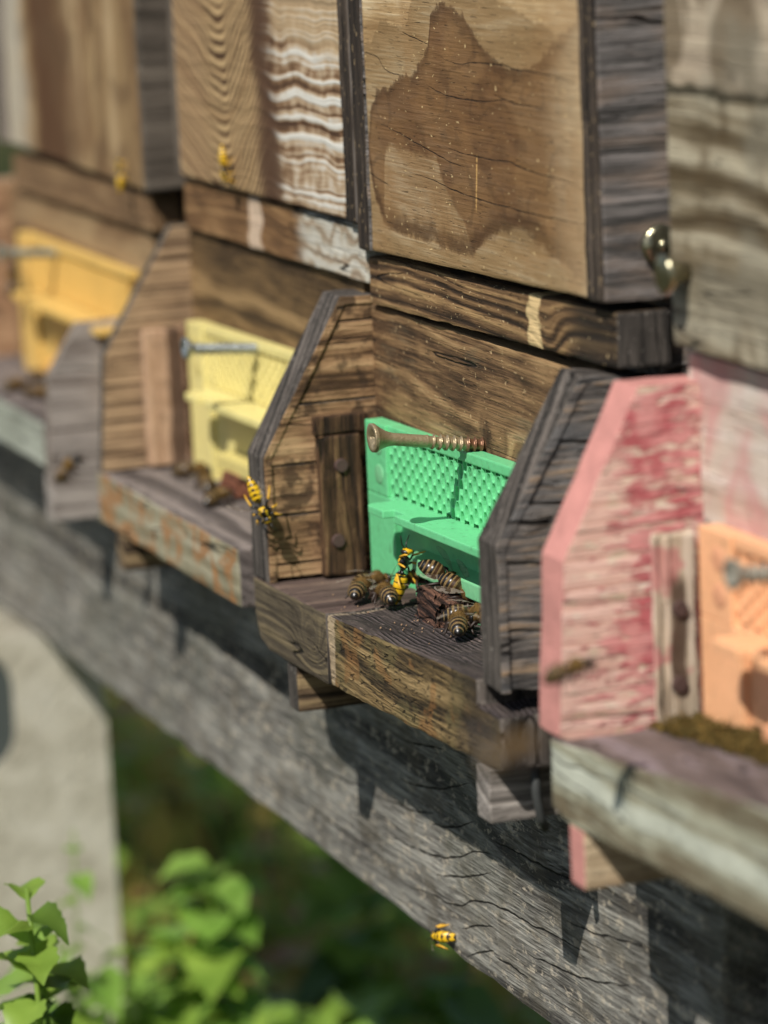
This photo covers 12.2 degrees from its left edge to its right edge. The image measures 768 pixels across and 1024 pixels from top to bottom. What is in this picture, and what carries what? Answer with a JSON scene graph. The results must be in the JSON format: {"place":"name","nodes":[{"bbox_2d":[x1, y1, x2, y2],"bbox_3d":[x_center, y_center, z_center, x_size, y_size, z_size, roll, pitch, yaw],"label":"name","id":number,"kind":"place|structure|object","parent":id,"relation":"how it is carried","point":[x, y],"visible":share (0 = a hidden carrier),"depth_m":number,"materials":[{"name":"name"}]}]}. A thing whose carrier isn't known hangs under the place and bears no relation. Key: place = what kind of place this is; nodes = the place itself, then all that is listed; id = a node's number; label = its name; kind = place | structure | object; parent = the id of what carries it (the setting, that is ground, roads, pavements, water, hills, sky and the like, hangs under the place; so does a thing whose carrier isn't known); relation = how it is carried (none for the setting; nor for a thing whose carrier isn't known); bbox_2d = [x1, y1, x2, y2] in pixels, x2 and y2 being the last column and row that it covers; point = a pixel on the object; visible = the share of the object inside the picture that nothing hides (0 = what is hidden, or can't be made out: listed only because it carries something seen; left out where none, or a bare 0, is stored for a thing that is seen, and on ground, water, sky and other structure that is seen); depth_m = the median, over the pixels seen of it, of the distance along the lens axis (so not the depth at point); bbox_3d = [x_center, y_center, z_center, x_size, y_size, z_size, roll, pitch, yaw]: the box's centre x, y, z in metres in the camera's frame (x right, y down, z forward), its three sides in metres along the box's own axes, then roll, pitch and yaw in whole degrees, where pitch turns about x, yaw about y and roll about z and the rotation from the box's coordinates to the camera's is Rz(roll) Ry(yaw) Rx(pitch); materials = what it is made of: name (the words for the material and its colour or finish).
{"place":"outdoors","nodes":[
{"label":"outdoors","id":0,"kind":"place"},
{"bbox_2d":[0,141,452,1022],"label":"ground","id":1,"kind":"structure","parent":0,"point":[228,817],"depth_m":2.05,"materials":[{"name":"green plant"}]},
{"bbox_2d":[0,877,84,1023],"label":"leafy weed","id":2,"kind":"object","parent":1,"relation":"on","point":[37,958],"visible":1,"depth_m":0.93,"materials":[{"name":"green plant"}]},
{"bbox_2d":[0,932,89,1023],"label":"leafy weed","id":3,"kind":"object","parent":1,"relation":"on","point":[74,969],"visible":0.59,"depth_m":0.95,"materials":[{"name":"green plant"}]},
{"bbox_2d":[0,944,98,1023],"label":"leafy weed","id":4,"kind":"object","parent":1,"relation":"on","point":[82,1016],"visible":0.3,"depth_m":1.16,"materials":[{"name":"green plant"}]},
{"bbox_2d":[0,603,124,1023],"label":"concrete pillar","id":5,"kind":"structure","parent":1,"relation":"on","point":[55,786],"depth_m":1.28,"materials":[{"name":"grey concrete"}]},
{"bbox_2d":[0,441,767,1023],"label":"support beam","id":6,"kind":"structure","parent":5,"relation":"on","point":[384,803],"depth_m":0.94,"materials":[{"name":"grey wood"}]},
{"bbox_2d":[0,0,192,520],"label":"beehive","id":7,"kind":"object","parent":6,"relation":"on","point":[85,91],"visible":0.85,"depth_m":1.15,"materials":[{"name":"orange wood"}]},
{"bbox_2d":[5,258,21,300],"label":"honeybee","id":8,"kind":"object","parent":7,"relation":"on","point":[12,278],"visible":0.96,"depth_m":1.23,"materials":[{"name":"brown"}]},
{"bbox_2d":[1,377,31,392],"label":"honeybee","id":9,"kind":"object","parent":7,"relation":"on","point":[10,386],"visible":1,"depth_m":1.20,"materials":[{"name":"brown"}]},
{"bbox_2d":[23,384,45,400],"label":"honeybee","id":10,"kind":"object","parent":7,"relation":"on","point":[32,391],"visible":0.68,"depth_m":1.18,"materials":[{"name":"brown"}]},
{"bbox_2d":[28,368,45,384],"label":"honeybee","id":11,"kind":"object","parent":7,"relation":"on","point":[35,374],"visible":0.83,"depth_m":1.22,"materials":[{"name":"brown"}]},
{"bbox_2d":[55,451,87,484],"bbox_3d":[-0.095,-0.013,1.079,0.012,0.011,0.014,1,12,18],"label":"honeybee","id":12,"kind":"object","parent":7,"relation":"on","point":[63,473],"visible":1,"depth_m":1.08,"materials":[{"name":"brown"}]},
{"bbox_2d":[113,154,128,193],"bbox_3d":[-0.082,-0.105,1.109,0.004,0.012,0.006,-7,6,-19],"label":"wasp","id":13,"kind":"object","parent":7,"relation":"attached to","point":[119,180],"visible":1,"depth_m":1.11},
{"bbox_2d":[98,0,387,607],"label":"beehive","id":14,"kind":"object","parent":6,"relation":"on","point":[250,265],"visible":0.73,"depth_m":1.01,"materials":[{"name":"beige wood"}]},
{"bbox_2d":[171,461,218,479],"bbox_3d":[-0.056,-0.013,1.057,0.015,0.005,0.010,0,11,12],"label":"honeybee","id":15,"kind":"object","parent":14,"relation":"on","point":[185,470],"visible":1,"depth_m":1.06,"materials":[{"name":"brown"}]},
{"bbox_2d":[193,471,218,491],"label":"honeybee","id":16,"kind":"object","parent":14,"relation":"on","point":[206,482],"visible":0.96,"depth_m":1.03,"materials":[{"name":"brown"}]},
{"bbox_2d":[202,486,237,506],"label":"honeybee","id":17,"kind":"object","parent":14,"relation":"on","point":[211,497],"visible":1,"depth_m":1.01,"materials":[{"name":"brown"}]},
{"bbox_2d":[218,145,234,191],"bbox_3d":[-0.045,-0.097,1.007,0.004,0.013,0.006,-7,6,-19],"label":"wasp","id":18,"kind":"object","parent":14,"relation":"attached to","point":[222,158],"visible":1,"depth_m":1.01},
{"bbox_2d":[221,471,249,499],"bbox_3d":[-0.041,-0.008,1.027,0.009,0.007,0.017,-7,12,-19],"label":"wood chip","id":19,"kind":"object","parent":14,"relation":"on","point":[231,481],"visible":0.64,"depth_m":1.02,"materials":[{"name":"wood"}]},
{"bbox_2d":[428,924,454,948],"bbox_3d":[0.015,0.108,0.910,0.008,0.007,0.012,3,-5,-10],"label":"wasp","id":20,"kind":"object","parent":6,"relation":"attached to","point":[438,936],"visible":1,"depth_m":0.91},
{"bbox_2d":[247,0,696,831],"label":"beehive","id":21,"kind":"object","parent":6,"relation":"on","point":[465,362],"visible":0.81,"depth_m":0.84,"materials":[{"name":"beige wood"}]},
{"bbox_2d":[244,476,281,535],"bbox_3d":[-0.033,-0.001,0.916,0.011,0.016,0.006,-23,4,12],"label":"wasp","id":22,"kind":"object","parent":21,"relation":"attached to","point":[255,493],"visible":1,"depth_m":0.92},
{"bbox_2d":[345,575,373,599],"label":"honeybee","id":23,"kind":"object","parent":21,"relation":"on","point":[359,587],"visible":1,"depth_m":0.89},
{"bbox_2d":[350,568,392,590],"bbox_3d":[-0.003,0.017,0.907,0.013,0.005,0.009,-9,13,-32],"label":"honeybee","id":24,"kind":"object","parent":21,"relation":"on","point":[377,576],"visible":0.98,"depth_m":0.91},
{"bbox_2d":[368,580,401,604],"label":"honeybee","id":25,"kind":"object","parent":21,"relation":"on","point":[387,593],"visible":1,"depth_m":0.89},
{"bbox_2d":[321,582,451,643],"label":"crumbs","id":26,"kind":"object","parent":21,"relation":"on","point":[394,622],"visible":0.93,"depth_m":0.86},
{"bbox_2d":[393,535,425,604],"bbox_3d":[0.005,0.015,0.886,0.005,0.018,0.008,19,14,32],"label":"wasp","id":27,"kind":"object","parent":21,"relation":"on","point":[400,578],"visible":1,"depth_m":0.89},
{"bbox_2d":[391,569,428,588],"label":"honeybee","id":28,"kind":"object","parent":21,"relation":"on","point":[419,579],"visible":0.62,"depth_m":0.89,"materials":[{"name":"brown"}]},
{"bbox_2d":[414,585,470,627],"bbox_3d":[0.014,0.023,0.867,0.010,0.010,0.023,-5,11,-12],"label":"wood chip","id":29,"kind":"object","parent":21,"relation":"on","point":[434,603],"visible":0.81,"depth_m":0.86,"materials":[{"name":"brown wood"}]},
{"bbox_2d":[418,559,455,585],"bbox_3d":[0.015,0.015,0.866,0.015,0.006,0.010,31,56,0],"label":"honeybee","id":30,"kind":"object","parent":29,"relation":"on","point":[431,568],"visible":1,"depth_m":0.86,"materials":[{"name":"brown"}]},
{"bbox_2d":[437,572,478,607],"bbox_3d":[0.019,0.019,0.860,0.015,0.006,0.010,33,64,13],"label":"honeybee","id":31,"kind":"object","parent":29,"relation":"on","point":[450,582],"visible":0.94,"depth_m":0.86,"materials":[{"name":"brown"}]},
{"bbox_2d":[444,609,473,636],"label":"honeybee","id":32,"kind":"object","parent":21,"relation":"on","point":[458,624],"visible":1,"depth_m":0.84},
{"bbox_2d":[440,603,480,625],"bbox_3d":[0.021,0.024,0.850,0.015,0.006,0.010,-3,11,-1],"label":"honeybee","id":33,"kind":"object","parent":21,"relation":"on","point":[447,612],"visible":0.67,"depth_m":0.85,"materials":[{"name":"brown"}]},
{"bbox_2d":[466,610,480,630],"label":"honeybee","id":34,"kind":"object","parent":21,"relation":"on","point":[474,618],"visible":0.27,"depth_m":0.84,"materials":[{"name":"brown"}]},
{"bbox_2d":[539,0,767,923],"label":"beehive","id":35,"kind":"object","parent":6,"relation":"on","point":[654,595],"visible":0.99,"depth_m":0.73,"materials":[{"name":"pink wood"}]},
{"bbox_2d":[543,656,601,691],"bbox_3d":[0.036,0.030,0.685,0.012,0.007,0.015,0,11,15],"label":"honeybee","id":36,"kind":"object","parent":35,"relation":"on","point":[557,673],"visible":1,"depth_m":0.68,"materials":[{"name":"brown"}]},
{"bbox_2d":[647,712,767,765],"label":"moss","id":37,"kind":"object","parent":35,"relation":"on","point":[739,740],"visible":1,"depth_m":0.72,"materials":[{"name":"plant"}]},
{"bbox_2d":[57,829,107,1008],"bbox_3d":[-0.103,0.221,1.224,0.026,0.234,0.026,-2,11,4],"label":"leafy weed","id":38,"kind":"object","parent":1,"relation":"on","point":[82,883],"visible":0.73,"depth_m":1.20,"materials":[{"name":"green plant"}]},
{"bbox_2d":[55,965,161,1023],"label":"leafy weed","id":39,"kind":"object","parent":1,"relation":"on","point":[108,990],"visible":0.66,"depth_m":1.22,"materials":[{"name":"green plant"}]},
{"bbox_2d":[100,936,178,1023],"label":"leafy weed","id":40,"kind":"object","parent":1,"relation":"on","point":[135,984],"visible":0.92,"depth_m":1.24,"materials":[{"name":"green plant"}]},
{"bbox_2d":[110,986,208,1023],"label":"leafy weed","id":41,"kind":"object","parent":1,"relation":"on","point":[181,1015],"visible":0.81,"depth_m":1.25,"materials":[{"name":"green plant"}]},
{"bbox_2d":[125,932,265,1019],"bbox_3d":[-0.071,0.236,1.284,0.060,0.178,0.060,-7,12,-19],"label":"leafy weed","id":42,"kind":"object","parent":1,"relation":"on","point":[222,944],"visible":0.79,"depth_m":1.27,"materials":[{"name":"green plant"}]},
{"bbox_2d":[145,852,271,1023],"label":"leafy weed","id":43,"kind":"object","parent":1,"relation":"on","point":[207,920],"visible":0.89,"depth_m":1.27,"materials":[{"name":"green plant"}]},
{"bbox_2d":[222,1003,335,1023],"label":"leafy weed","id":44,"kind":"object","parent":1,"relation":"on","point":[285,1013],"visible":1,"depth_m":1.25,"materials":[{"name":"green plant"}]},
{"bbox_2d":[104,682,550,1023],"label":"weeds","id":45,"kind":"object","parent":1,"relation":"on","point":[132,729],"visible":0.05,"depth_m":1.76,"materials":[{"name":"green plant"}]},
{"bbox_2d":[297,1017,375,1023],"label":"leafy weed","id":46,"kind":"object","parent":1,"relation":"on","point":[369,1020],"visible":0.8,"depth_m":1.25,"materials":[{"name":"green plant"}]},
{"bbox_2d":[291,851,417,1023],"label":"leafy weed","id":47,"kind":"object","parent":1,"relation":"on","point":[341,963],"visible":0.55,"depth_m":1.44,"materials":[{"name":"green plant"}]},
{"bbox_2d":[317,987,395,1023],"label":"leafy weed","id":48,"kind":"object","parent":1,"relation":"on","point":[339,1005],"visible":0.81,"depth_m":1.28,"materials":[{"name":"green plant"}]},
{"bbox_2d":[378,975,507,1023],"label":"leafy weed","id":49,"kind":"object","parent":1,"relation":"on","point":[465,1000],"visible":0.99,"depth_m":1.31,"materials":[{"name":"green plant"}]},
{"bbox_2d":[477,730,552,778],"bbox_3d":[0.018,0.034,0.514,0.013,0.006,0.015,-23,20,-28],"label":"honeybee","id":50,"kind":"object","parent":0,"point":[496,757],"visible":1,"depth_m":0.51,"materials":[{"name":"brown"}]}
]}

